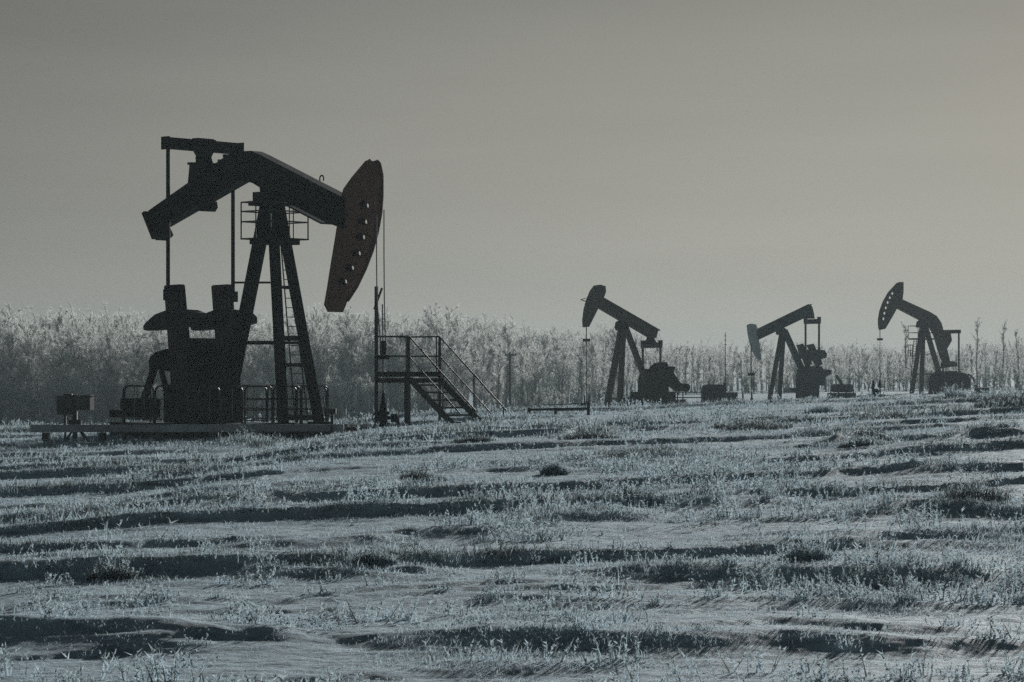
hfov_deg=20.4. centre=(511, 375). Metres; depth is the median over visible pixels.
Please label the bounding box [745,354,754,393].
frosted tree
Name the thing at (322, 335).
frosted tree
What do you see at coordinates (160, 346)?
frosted tree
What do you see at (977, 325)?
tall tree
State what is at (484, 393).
frosted tree
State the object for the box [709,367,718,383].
frosted shrub
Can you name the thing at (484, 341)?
frosted tree
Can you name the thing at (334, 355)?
frosted tree
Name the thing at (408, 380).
access platform
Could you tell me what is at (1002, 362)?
frosted tree
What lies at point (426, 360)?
frosted tree
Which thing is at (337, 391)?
frosted shrub
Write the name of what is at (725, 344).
mast
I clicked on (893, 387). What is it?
frosted shrub
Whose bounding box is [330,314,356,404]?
frosted tree
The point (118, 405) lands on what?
frosted shrub
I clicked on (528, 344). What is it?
frosted tree
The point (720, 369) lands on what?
frosted tree
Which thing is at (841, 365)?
frosted tree
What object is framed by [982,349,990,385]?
frosted tree
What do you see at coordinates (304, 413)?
frosted shrub
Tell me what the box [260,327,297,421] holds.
frosted tree
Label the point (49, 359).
frosted tree
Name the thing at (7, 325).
frosted tree
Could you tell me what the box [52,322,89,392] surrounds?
frosted tree
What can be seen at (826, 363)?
frosted tree
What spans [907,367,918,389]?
frosted shrub
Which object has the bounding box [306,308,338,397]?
frosted tree
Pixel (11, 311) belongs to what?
frosted tree
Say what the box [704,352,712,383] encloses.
frosted tree
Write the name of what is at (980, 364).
frosted tree
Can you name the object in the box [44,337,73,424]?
frosted tree
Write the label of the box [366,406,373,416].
frosted shrub
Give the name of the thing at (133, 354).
frosted tree
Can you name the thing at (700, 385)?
frosted shrub
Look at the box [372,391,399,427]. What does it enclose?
wellhead
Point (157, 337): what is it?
frosted tree
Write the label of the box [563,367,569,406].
frosted tree
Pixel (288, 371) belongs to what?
frosted tree
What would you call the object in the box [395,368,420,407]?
frosted shrub
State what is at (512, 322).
frosted tree
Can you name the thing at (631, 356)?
frosted tree
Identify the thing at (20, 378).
frosted tree
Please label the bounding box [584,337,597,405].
frosted tree
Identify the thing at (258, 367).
frosted tree
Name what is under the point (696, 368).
frosted tree
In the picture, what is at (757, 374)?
frosted tree
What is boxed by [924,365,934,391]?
frosted shrub
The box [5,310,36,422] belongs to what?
frosted tree
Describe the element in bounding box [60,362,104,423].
frosted shrub
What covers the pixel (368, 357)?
frosted tree
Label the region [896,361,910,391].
frosted shrub
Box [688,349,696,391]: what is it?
frosted tree
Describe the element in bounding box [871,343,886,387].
frosted tree
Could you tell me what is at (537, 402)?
frosted shrub
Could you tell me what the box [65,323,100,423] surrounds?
frosted tree
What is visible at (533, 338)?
frosted tree
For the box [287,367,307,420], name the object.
frosted shrub
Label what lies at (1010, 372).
frosted tree
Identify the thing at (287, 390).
frosted shrub
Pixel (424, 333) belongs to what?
frosted tree
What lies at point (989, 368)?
frosted tree
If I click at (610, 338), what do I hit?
frosted tree
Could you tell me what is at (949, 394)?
weed clump
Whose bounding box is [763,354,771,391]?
frosted tree
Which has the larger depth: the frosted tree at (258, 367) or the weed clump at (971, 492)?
the frosted tree at (258, 367)
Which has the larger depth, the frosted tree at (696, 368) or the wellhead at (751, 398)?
the frosted tree at (696, 368)
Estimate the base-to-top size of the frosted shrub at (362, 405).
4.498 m
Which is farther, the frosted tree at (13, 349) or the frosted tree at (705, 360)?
the frosted tree at (705, 360)
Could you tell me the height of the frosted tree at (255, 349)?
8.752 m
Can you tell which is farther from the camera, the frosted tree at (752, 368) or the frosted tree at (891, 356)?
the frosted tree at (891, 356)
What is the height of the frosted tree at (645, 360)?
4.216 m
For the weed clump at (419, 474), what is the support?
on the ground at (272, 656)
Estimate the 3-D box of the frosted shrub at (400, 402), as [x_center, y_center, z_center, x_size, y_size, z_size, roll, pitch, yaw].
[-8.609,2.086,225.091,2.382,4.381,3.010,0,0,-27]
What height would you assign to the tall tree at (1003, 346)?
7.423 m
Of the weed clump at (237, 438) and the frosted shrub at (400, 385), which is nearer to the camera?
the weed clump at (237, 438)
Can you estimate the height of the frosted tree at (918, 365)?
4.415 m
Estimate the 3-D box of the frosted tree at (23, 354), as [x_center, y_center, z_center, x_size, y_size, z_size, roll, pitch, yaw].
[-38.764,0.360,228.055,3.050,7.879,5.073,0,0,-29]
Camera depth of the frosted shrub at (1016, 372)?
275.61 m
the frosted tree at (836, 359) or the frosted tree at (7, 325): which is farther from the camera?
the frosted tree at (836, 359)
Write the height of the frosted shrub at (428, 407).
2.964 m
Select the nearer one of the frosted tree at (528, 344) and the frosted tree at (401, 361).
the frosted tree at (401, 361)
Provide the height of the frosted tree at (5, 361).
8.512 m
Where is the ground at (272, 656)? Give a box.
[0,378,1023,681]
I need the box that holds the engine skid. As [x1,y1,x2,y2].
[701,382,737,401]
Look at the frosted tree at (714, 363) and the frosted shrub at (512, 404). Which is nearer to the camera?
the frosted shrub at (512, 404)
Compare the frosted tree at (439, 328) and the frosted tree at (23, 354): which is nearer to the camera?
the frosted tree at (23, 354)
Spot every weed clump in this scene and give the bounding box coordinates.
[83,552,143,580]
[196,424,291,444]
[351,539,401,566]
[393,461,447,481]
[449,432,493,442]
[536,456,570,475]
[556,424,622,439]
[709,410,792,430]
[773,531,840,560]
[802,395,841,413]
[835,431,883,447]
[854,401,928,420]
[933,474,1010,503]
[936,381,978,399]
[971,385,1023,407]
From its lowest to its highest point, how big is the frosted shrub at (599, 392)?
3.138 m
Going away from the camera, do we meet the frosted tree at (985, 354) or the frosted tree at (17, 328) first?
the frosted tree at (17, 328)
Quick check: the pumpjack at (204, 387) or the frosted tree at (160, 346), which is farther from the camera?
the frosted tree at (160, 346)
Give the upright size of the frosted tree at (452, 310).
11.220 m
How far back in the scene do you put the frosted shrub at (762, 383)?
262.85 m
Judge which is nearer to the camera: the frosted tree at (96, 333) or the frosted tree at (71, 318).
the frosted tree at (71, 318)
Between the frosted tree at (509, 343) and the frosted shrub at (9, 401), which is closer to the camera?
the frosted shrub at (9, 401)
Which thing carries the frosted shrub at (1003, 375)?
on the ground at (272, 656)
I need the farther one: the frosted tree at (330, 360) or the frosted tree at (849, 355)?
the frosted tree at (849, 355)
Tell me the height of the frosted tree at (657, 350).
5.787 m
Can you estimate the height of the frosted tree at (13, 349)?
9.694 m
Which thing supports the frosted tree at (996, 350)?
on the ground at (272, 656)
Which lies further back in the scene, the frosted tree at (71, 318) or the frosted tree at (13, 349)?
the frosted tree at (71, 318)
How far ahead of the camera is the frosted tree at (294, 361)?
237.07 m
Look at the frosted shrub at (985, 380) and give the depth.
277.23 m
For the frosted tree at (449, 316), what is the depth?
247.58 m
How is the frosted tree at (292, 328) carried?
on the ground at (272, 656)
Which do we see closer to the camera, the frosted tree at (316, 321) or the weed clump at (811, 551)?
the weed clump at (811, 551)
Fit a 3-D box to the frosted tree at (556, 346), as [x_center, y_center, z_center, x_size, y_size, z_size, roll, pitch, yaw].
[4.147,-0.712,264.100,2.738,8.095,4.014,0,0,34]
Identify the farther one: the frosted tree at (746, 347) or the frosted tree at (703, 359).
the frosted tree at (746, 347)
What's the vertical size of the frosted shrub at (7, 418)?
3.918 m
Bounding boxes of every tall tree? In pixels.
[900,321,910,390]
[972,318,981,387]
[999,318,1007,391]
[1013,328,1021,390]
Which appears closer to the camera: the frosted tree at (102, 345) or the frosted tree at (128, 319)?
the frosted tree at (102, 345)
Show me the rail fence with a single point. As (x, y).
(587, 408)
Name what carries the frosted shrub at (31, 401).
on the ground at (272, 656)
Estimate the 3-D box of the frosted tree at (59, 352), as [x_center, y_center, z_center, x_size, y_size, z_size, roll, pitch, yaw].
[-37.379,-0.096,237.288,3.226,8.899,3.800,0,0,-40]
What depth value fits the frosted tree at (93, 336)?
227.56 m
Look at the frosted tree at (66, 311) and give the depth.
243.23 m
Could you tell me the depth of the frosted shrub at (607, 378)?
247.22 m
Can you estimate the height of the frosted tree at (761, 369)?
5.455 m
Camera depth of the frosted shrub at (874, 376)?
270.88 m
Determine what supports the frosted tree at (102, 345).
on the ground at (272, 656)
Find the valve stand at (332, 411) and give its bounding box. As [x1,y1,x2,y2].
[323,396,335,423]
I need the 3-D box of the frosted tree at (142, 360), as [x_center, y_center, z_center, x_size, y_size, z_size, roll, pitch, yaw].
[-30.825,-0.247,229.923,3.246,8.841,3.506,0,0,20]
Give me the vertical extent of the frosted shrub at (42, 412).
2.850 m
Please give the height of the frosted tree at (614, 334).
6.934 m
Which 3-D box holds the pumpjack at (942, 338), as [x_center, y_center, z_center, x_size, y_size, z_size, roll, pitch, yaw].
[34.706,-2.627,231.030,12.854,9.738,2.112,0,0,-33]
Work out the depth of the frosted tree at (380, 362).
240.27 m
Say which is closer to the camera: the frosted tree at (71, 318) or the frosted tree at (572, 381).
the frosted tree at (71, 318)
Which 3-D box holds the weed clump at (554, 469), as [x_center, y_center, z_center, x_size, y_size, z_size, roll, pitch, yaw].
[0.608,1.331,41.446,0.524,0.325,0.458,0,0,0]
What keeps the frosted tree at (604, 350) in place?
on the ground at (272, 656)
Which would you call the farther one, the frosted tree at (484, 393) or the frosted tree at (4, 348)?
the frosted tree at (484, 393)
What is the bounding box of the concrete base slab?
[30,424,343,442]
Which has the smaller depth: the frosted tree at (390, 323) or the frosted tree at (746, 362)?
the frosted tree at (390, 323)
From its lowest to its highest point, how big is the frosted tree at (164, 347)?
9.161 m
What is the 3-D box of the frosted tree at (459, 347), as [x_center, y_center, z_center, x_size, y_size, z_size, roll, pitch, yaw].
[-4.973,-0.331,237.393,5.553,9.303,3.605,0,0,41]
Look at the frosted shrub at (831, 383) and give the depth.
269.22 m
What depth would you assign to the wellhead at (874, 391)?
149.94 m
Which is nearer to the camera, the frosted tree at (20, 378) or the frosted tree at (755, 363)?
the frosted tree at (20, 378)
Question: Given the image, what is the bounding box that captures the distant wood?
[1,302,1023,420]
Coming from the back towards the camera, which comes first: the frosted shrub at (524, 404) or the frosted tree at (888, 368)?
the frosted tree at (888, 368)
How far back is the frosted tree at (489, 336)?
256.59 m
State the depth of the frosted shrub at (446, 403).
231.98 m
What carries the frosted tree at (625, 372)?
on the ground at (272, 656)
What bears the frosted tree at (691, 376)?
on the ground at (272, 656)
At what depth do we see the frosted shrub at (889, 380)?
269.03 m
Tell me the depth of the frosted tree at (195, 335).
228.89 m
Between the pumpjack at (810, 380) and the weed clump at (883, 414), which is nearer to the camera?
the weed clump at (883, 414)
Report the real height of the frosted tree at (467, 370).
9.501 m
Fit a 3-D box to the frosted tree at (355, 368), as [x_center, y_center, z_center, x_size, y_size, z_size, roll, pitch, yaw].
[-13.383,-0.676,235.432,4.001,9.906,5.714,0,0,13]
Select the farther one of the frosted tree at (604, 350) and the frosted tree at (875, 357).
the frosted tree at (875, 357)
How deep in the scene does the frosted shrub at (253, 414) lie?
221.14 m
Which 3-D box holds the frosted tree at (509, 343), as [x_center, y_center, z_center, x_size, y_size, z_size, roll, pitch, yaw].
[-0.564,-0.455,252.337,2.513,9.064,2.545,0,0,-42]
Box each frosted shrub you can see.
[0,366,16,424]
[2,389,16,425]
[3,384,28,420]
[14,381,37,424]
[25,391,40,424]
[28,397,39,422]
[34,393,51,422]
[50,380,74,424]
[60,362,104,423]
[65,372,90,418]
[103,385,130,421]
[112,392,121,421]
[115,387,141,421]
[117,377,139,421]
[149,384,163,420]
[240,372,262,421]
[240,376,264,421]
[244,371,271,421]
[253,393,270,422]
[262,387,276,417]
[271,378,296,407]
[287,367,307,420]
[298,393,307,420]
[304,394,311,422]
[322,382,341,419]
[323,369,355,419]
[333,376,348,419]
[343,381,371,419]
[354,373,373,418]
[365,383,390,415]
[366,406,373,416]
[385,387,398,412]
[386,377,418,413]
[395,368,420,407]
[411,383,429,412]
[411,395,420,411]
[418,394,436,411]
[437,391,456,409]
[453,390,468,408]
[503,396,518,407]
[519,399,530,407]
[533,388,546,407]
[546,389,559,405]
[558,391,569,406]
[572,395,578,405]
[583,379,596,403]
[587,371,605,403]
[598,368,612,398]
[613,379,617,396]
[616,373,629,396]
[627,376,635,395]
[681,375,690,393]
[697,378,703,394]
[704,370,710,383]
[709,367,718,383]
[719,371,732,390]
[727,380,735,391]
[740,375,750,393]
[748,363,762,393]
[759,378,765,393]
[768,366,778,393]
[777,369,791,387]
[823,376,828,391]
[829,378,834,391]
[846,374,853,384]
[851,368,864,390]
[865,362,879,388]
[881,378,886,390]
[888,375,893,390]
[888,377,896,391]
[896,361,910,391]
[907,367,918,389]
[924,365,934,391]
[963,368,973,389]
[970,369,983,387]
[981,371,989,387]
[990,373,998,390]
[992,362,1009,390]
[1012,364,1023,389]
[1012,368,1023,389]
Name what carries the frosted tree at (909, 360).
on the ground at (272, 656)
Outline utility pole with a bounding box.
[505,352,515,408]
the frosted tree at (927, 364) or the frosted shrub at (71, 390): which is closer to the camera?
the frosted shrub at (71, 390)
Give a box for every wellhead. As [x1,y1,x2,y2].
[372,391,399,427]
[580,396,595,406]
[742,392,753,400]
[869,380,884,396]
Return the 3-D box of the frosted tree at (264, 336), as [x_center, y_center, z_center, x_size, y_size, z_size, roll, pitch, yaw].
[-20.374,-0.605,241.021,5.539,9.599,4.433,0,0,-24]
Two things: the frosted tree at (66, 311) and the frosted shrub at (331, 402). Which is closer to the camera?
the frosted shrub at (331, 402)
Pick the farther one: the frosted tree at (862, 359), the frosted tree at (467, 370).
the frosted tree at (862, 359)
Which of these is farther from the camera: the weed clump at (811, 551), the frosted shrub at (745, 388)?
the frosted shrub at (745, 388)
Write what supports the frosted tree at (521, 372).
on the ground at (272, 656)
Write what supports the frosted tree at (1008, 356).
on the ground at (272, 656)
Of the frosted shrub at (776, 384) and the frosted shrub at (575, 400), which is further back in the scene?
the frosted shrub at (776, 384)
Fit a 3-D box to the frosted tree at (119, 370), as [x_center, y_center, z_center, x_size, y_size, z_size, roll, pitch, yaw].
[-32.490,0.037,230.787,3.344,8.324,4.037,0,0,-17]
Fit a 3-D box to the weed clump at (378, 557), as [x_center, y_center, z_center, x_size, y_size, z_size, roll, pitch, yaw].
[-1.181,1.557,24.840,0.426,0.270,0.403,0,0,-26]
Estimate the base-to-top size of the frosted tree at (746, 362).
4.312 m
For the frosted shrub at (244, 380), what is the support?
on the ground at (272, 656)
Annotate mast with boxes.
[724,332,726,385]
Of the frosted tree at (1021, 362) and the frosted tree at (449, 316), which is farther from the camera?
the frosted tree at (1021, 362)
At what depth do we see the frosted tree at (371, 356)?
231.24 m
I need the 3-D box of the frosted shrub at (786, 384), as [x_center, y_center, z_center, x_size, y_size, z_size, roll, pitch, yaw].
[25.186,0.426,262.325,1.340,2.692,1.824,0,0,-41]
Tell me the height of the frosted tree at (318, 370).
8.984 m
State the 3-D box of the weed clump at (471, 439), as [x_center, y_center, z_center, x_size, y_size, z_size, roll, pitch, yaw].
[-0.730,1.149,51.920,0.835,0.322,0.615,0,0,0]
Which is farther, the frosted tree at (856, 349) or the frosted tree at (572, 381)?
the frosted tree at (856, 349)
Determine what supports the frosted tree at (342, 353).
on the ground at (272, 656)
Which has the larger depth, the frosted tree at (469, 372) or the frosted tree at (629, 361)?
the frosted tree at (629, 361)
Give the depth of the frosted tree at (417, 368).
239.35 m
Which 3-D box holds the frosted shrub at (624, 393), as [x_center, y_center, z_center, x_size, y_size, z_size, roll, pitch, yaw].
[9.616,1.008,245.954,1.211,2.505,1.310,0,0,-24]
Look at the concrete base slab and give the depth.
80.32 m
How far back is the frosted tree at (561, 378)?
246.63 m
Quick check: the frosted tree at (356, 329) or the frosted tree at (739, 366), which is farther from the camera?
the frosted tree at (739, 366)
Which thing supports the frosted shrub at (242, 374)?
on the ground at (272, 656)
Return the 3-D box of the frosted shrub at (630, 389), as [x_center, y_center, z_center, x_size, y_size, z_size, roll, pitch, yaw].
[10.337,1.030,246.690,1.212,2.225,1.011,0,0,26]
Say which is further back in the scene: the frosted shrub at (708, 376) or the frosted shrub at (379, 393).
the frosted shrub at (708, 376)
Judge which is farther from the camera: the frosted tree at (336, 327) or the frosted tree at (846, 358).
the frosted tree at (846, 358)
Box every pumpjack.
[107,136,388,439]
[581,285,703,406]
[747,304,855,398]
[877,282,995,393]
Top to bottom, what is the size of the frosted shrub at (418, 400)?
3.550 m
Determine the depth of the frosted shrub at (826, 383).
267.99 m
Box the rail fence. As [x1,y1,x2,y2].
[528,403,589,415]
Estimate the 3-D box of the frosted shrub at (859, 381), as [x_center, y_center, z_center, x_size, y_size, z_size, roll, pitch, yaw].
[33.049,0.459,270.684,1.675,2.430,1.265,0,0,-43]
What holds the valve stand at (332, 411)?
on the ground at (272, 656)
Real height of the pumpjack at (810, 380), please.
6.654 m
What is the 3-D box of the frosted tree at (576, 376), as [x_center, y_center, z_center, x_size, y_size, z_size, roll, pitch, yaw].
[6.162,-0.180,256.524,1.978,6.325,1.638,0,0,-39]
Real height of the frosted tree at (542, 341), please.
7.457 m
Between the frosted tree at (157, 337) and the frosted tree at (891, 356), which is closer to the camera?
the frosted tree at (157, 337)
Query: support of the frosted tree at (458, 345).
on the ground at (272, 656)
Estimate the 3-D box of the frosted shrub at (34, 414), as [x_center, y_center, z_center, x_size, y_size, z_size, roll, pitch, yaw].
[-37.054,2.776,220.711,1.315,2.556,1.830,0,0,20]
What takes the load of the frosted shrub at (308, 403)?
on the ground at (272, 656)
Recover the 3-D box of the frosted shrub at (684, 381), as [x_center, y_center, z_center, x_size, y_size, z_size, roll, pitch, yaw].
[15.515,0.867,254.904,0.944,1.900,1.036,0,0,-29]
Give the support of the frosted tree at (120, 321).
on the ground at (272, 656)
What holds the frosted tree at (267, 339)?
on the ground at (272, 656)
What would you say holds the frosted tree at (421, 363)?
on the ground at (272, 656)
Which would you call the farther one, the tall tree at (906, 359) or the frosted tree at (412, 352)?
the tall tree at (906, 359)
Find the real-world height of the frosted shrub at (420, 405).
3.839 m
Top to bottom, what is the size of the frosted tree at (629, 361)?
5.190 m
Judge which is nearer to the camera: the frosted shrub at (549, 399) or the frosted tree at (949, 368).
the frosted shrub at (549, 399)
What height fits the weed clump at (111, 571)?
0.269 m
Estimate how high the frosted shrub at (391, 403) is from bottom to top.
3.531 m
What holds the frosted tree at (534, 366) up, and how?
on the ground at (272, 656)
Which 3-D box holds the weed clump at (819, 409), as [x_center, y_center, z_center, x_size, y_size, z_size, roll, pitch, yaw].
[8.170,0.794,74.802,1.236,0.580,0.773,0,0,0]
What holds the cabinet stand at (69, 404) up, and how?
on the ground at (272, 656)
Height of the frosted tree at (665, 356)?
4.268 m
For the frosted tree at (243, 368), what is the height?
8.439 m
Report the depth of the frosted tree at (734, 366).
267.02 m
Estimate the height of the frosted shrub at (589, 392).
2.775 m
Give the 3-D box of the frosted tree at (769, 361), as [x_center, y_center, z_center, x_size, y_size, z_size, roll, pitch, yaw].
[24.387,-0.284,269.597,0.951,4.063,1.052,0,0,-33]
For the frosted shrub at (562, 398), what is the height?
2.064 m
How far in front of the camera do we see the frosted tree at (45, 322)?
250.05 m
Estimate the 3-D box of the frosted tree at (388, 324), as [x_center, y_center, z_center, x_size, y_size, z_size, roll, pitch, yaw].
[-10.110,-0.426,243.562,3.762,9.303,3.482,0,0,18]
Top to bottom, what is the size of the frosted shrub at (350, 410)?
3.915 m
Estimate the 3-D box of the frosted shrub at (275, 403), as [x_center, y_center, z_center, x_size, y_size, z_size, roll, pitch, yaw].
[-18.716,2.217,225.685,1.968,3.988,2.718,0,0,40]
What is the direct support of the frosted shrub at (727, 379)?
on the ground at (272, 656)
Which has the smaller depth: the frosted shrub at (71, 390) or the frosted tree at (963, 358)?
the frosted shrub at (71, 390)
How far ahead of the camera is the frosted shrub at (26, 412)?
217.31 m
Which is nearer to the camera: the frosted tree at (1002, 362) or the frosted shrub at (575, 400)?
the frosted shrub at (575, 400)
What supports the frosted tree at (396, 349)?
on the ground at (272, 656)
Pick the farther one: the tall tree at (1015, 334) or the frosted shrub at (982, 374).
the tall tree at (1015, 334)
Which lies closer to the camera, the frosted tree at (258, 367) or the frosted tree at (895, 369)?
the frosted tree at (258, 367)
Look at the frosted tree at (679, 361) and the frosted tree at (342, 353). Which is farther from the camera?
the frosted tree at (679, 361)
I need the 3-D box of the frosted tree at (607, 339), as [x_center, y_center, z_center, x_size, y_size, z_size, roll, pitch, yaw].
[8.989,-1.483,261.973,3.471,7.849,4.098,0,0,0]
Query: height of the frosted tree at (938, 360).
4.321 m
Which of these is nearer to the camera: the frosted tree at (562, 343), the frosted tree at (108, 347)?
the frosted tree at (108, 347)
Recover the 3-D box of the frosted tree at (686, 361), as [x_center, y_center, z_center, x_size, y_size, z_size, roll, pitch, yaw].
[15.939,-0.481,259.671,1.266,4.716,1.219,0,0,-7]
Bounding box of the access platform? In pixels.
[373,286,506,427]
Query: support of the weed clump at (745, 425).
on the ground at (272, 656)
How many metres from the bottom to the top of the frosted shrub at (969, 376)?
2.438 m
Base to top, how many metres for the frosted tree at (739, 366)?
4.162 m
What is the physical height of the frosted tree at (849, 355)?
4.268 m
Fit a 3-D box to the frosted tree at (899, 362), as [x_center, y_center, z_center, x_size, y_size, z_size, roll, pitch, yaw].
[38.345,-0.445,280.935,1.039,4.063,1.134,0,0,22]
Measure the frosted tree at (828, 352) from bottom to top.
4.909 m
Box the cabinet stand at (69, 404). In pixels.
[55,394,94,441]
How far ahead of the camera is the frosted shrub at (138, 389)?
220.81 m
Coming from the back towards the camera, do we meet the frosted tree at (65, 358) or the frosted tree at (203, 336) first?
the frosted tree at (203, 336)
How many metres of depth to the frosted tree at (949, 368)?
279.82 m
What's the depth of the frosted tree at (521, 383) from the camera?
253.11 m
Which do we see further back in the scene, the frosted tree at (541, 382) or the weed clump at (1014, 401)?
the frosted tree at (541, 382)
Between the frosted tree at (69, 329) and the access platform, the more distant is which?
the frosted tree at (69, 329)
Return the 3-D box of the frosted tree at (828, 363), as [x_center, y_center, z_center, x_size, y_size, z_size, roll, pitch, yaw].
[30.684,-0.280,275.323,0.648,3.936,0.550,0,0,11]
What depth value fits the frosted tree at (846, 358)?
301.14 m
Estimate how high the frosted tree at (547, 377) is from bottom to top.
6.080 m
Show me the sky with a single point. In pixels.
(718, 167)
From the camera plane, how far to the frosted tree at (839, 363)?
286.24 m
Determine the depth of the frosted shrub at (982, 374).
276.50 m
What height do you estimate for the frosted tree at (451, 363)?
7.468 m
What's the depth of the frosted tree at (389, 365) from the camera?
235.25 m
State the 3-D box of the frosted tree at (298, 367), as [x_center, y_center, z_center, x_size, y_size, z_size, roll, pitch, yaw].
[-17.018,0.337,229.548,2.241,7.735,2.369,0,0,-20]
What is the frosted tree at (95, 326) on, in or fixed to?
on the ground at (272, 656)
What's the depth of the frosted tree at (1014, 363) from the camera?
299.30 m
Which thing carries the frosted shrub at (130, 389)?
on the ground at (272, 656)
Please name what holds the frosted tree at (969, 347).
on the ground at (272, 656)
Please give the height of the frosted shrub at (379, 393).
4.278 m
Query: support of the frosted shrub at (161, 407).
on the ground at (272, 656)
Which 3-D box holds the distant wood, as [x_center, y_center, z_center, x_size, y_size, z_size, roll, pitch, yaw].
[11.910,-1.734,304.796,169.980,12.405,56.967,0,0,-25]
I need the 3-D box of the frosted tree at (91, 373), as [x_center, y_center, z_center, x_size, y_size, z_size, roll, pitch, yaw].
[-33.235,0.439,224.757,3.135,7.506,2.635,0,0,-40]
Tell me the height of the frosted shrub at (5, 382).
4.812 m
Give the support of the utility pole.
on the ground at (272, 656)
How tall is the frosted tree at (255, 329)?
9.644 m
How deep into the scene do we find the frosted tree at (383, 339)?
249.67 m
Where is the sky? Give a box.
[0,0,1023,381]
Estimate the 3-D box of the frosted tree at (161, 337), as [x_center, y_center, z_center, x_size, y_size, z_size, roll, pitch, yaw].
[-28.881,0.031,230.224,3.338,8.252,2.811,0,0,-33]
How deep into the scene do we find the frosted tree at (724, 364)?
277.81 m
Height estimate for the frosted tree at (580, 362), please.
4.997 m
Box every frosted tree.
[0,302,34,379]
[0,319,16,363]
[0,320,26,422]
[0,325,36,419]
[0,329,12,372]
[0,330,21,406]
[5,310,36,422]
[5,314,55,421]
[6,331,45,424]
[7,321,55,425]
[11,315,47,423]
[13,314,48,421]
[33,312,61,421]
[41,337,66,405]
[44,306,68,423]
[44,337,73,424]
[45,307,97,420]
[48,322,86,423]
[51,303,110,423]
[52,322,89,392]
[60,316,80,416]
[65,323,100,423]
[68,334,104,423]
[71,326,101,392]
[83,317,106,382]
[92,339,105,406]
[97,300,140,420]
[97,311,158,421]
[98,319,119,421]
[103,330,141,421]
[106,326,126,421]
[109,313,136,381]
[113,320,148,395]
[117,325,153,396]
[137,337,169,412]
[139,330,166,421]
[139,333,167,420]
[141,310,167,420]
[148,333,167,395]
[156,328,192,389]
[166,327,214,374]
[189,329,214,337]
[197,331,213,337]
[240,338,272,419]
[240,349,255,388]
[241,340,261,381]
[243,345,261,410]
[246,312,263,369]
[246,326,269,403]
[249,325,295,384]
[259,345,274,419]
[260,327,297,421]
[261,329,271,401]
[272,344,300,384]
[285,346,300,407]
[289,319,314,410]
[292,332,307,403]
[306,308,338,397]
[306,314,323,387]
[307,317,342,404]
[309,310,344,404]
[311,306,342,399]
[313,327,359,391]
[318,306,354,418]
[326,310,372,419]
[327,305,370,419]
[329,339,355,411]
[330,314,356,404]
[345,321,358,415]
[346,326,366,402]
[352,333,388,413]
[357,318,388,417]
[361,303,414,402]
[363,326,386,404]
[370,313,388,388]
[370,318,404,393]
[372,327,397,408]
[386,326,411,406]
[387,326,417,397]
[400,326,421,396]
[401,318,434,393]
[412,339,435,410]
[413,319,448,409]
[415,342,430,383]
[422,304,445,395]
[422,319,458,402]
[423,313,469,398]
[428,300,475,406]
[429,319,479,409]
[440,326,477,398]
[445,317,469,396]
[446,309,465,388]
[447,338,461,406]
[453,323,479,408]
[468,345,485,408]
[471,342,496,405]
[472,328,491,407]
[480,331,495,393]
[484,334,508,408]
[490,342,507,404]
[492,344,503,407]
[495,317,514,407]
[495,321,518,406]
[497,315,541,399]
[514,347,526,406]
[515,356,534,406]
[517,350,524,405]
[522,341,556,405]
[523,328,543,394]
[534,344,540,407]
[537,333,554,400]
[538,348,570,401]
[540,355,547,396]
[545,326,572,405]
[547,345,578,406]
[558,341,574,393]
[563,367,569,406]
[564,334,601,399]
[571,352,584,406]
[572,340,590,404]
[581,358,592,399]
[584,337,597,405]
[584,350,591,400]
[591,347,605,403]
[592,327,618,382]
[598,336,611,399]
[600,321,615,372]
[605,326,618,389]
[618,353,628,383]
[625,343,632,396]
[626,347,641,382]
[630,331,640,390]
[640,350,648,368]
[647,352,654,366]
[652,335,662,362]
[662,352,672,365]
[669,344,689,379]
[669,349,685,380]
[672,339,688,393]
[681,344,691,394]
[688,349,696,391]
[689,344,695,391]
[694,352,702,393]
[699,350,710,382]
[701,355,707,384]
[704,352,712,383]
[706,350,721,382]
[713,351,738,391]
[716,353,723,383]
[720,352,730,382]
[726,345,739,391]
[735,351,745,390]
[739,343,766,392]
[740,341,749,390]
[742,349,753,392]
[742,357,760,392]
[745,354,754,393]
[750,353,758,390]
[756,340,765,392]
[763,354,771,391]
[765,351,772,386]
[786,355,793,387]
[787,349,797,387]
[814,342,834,391]
[821,344,829,367]
[827,353,831,391]
[829,349,843,383]
[834,351,843,377]
[838,351,843,378]
[841,345,855,383]
[843,348,855,382]
[851,338,870,386]
[854,352,861,390]
[857,345,869,389]
[857,348,873,390]
[864,349,882,387]
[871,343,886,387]
[885,352,893,381]
[885,353,889,390]
[892,347,902,387]
[896,351,903,390]
[904,347,912,378]
[911,352,919,384]
[918,347,932,384]
[929,351,941,370]
[938,348,953,370]
[951,350,957,370]
[955,349,970,372]
[966,343,975,389]
[978,350,983,387]
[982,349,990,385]
[982,352,1001,388]
[990,348,1001,378]
[997,351,1013,380]
[1001,352,1011,389]
[1006,351,1013,389]
[1010,353,1021,383]
[1017,355,1023,390]
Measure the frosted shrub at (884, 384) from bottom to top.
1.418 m

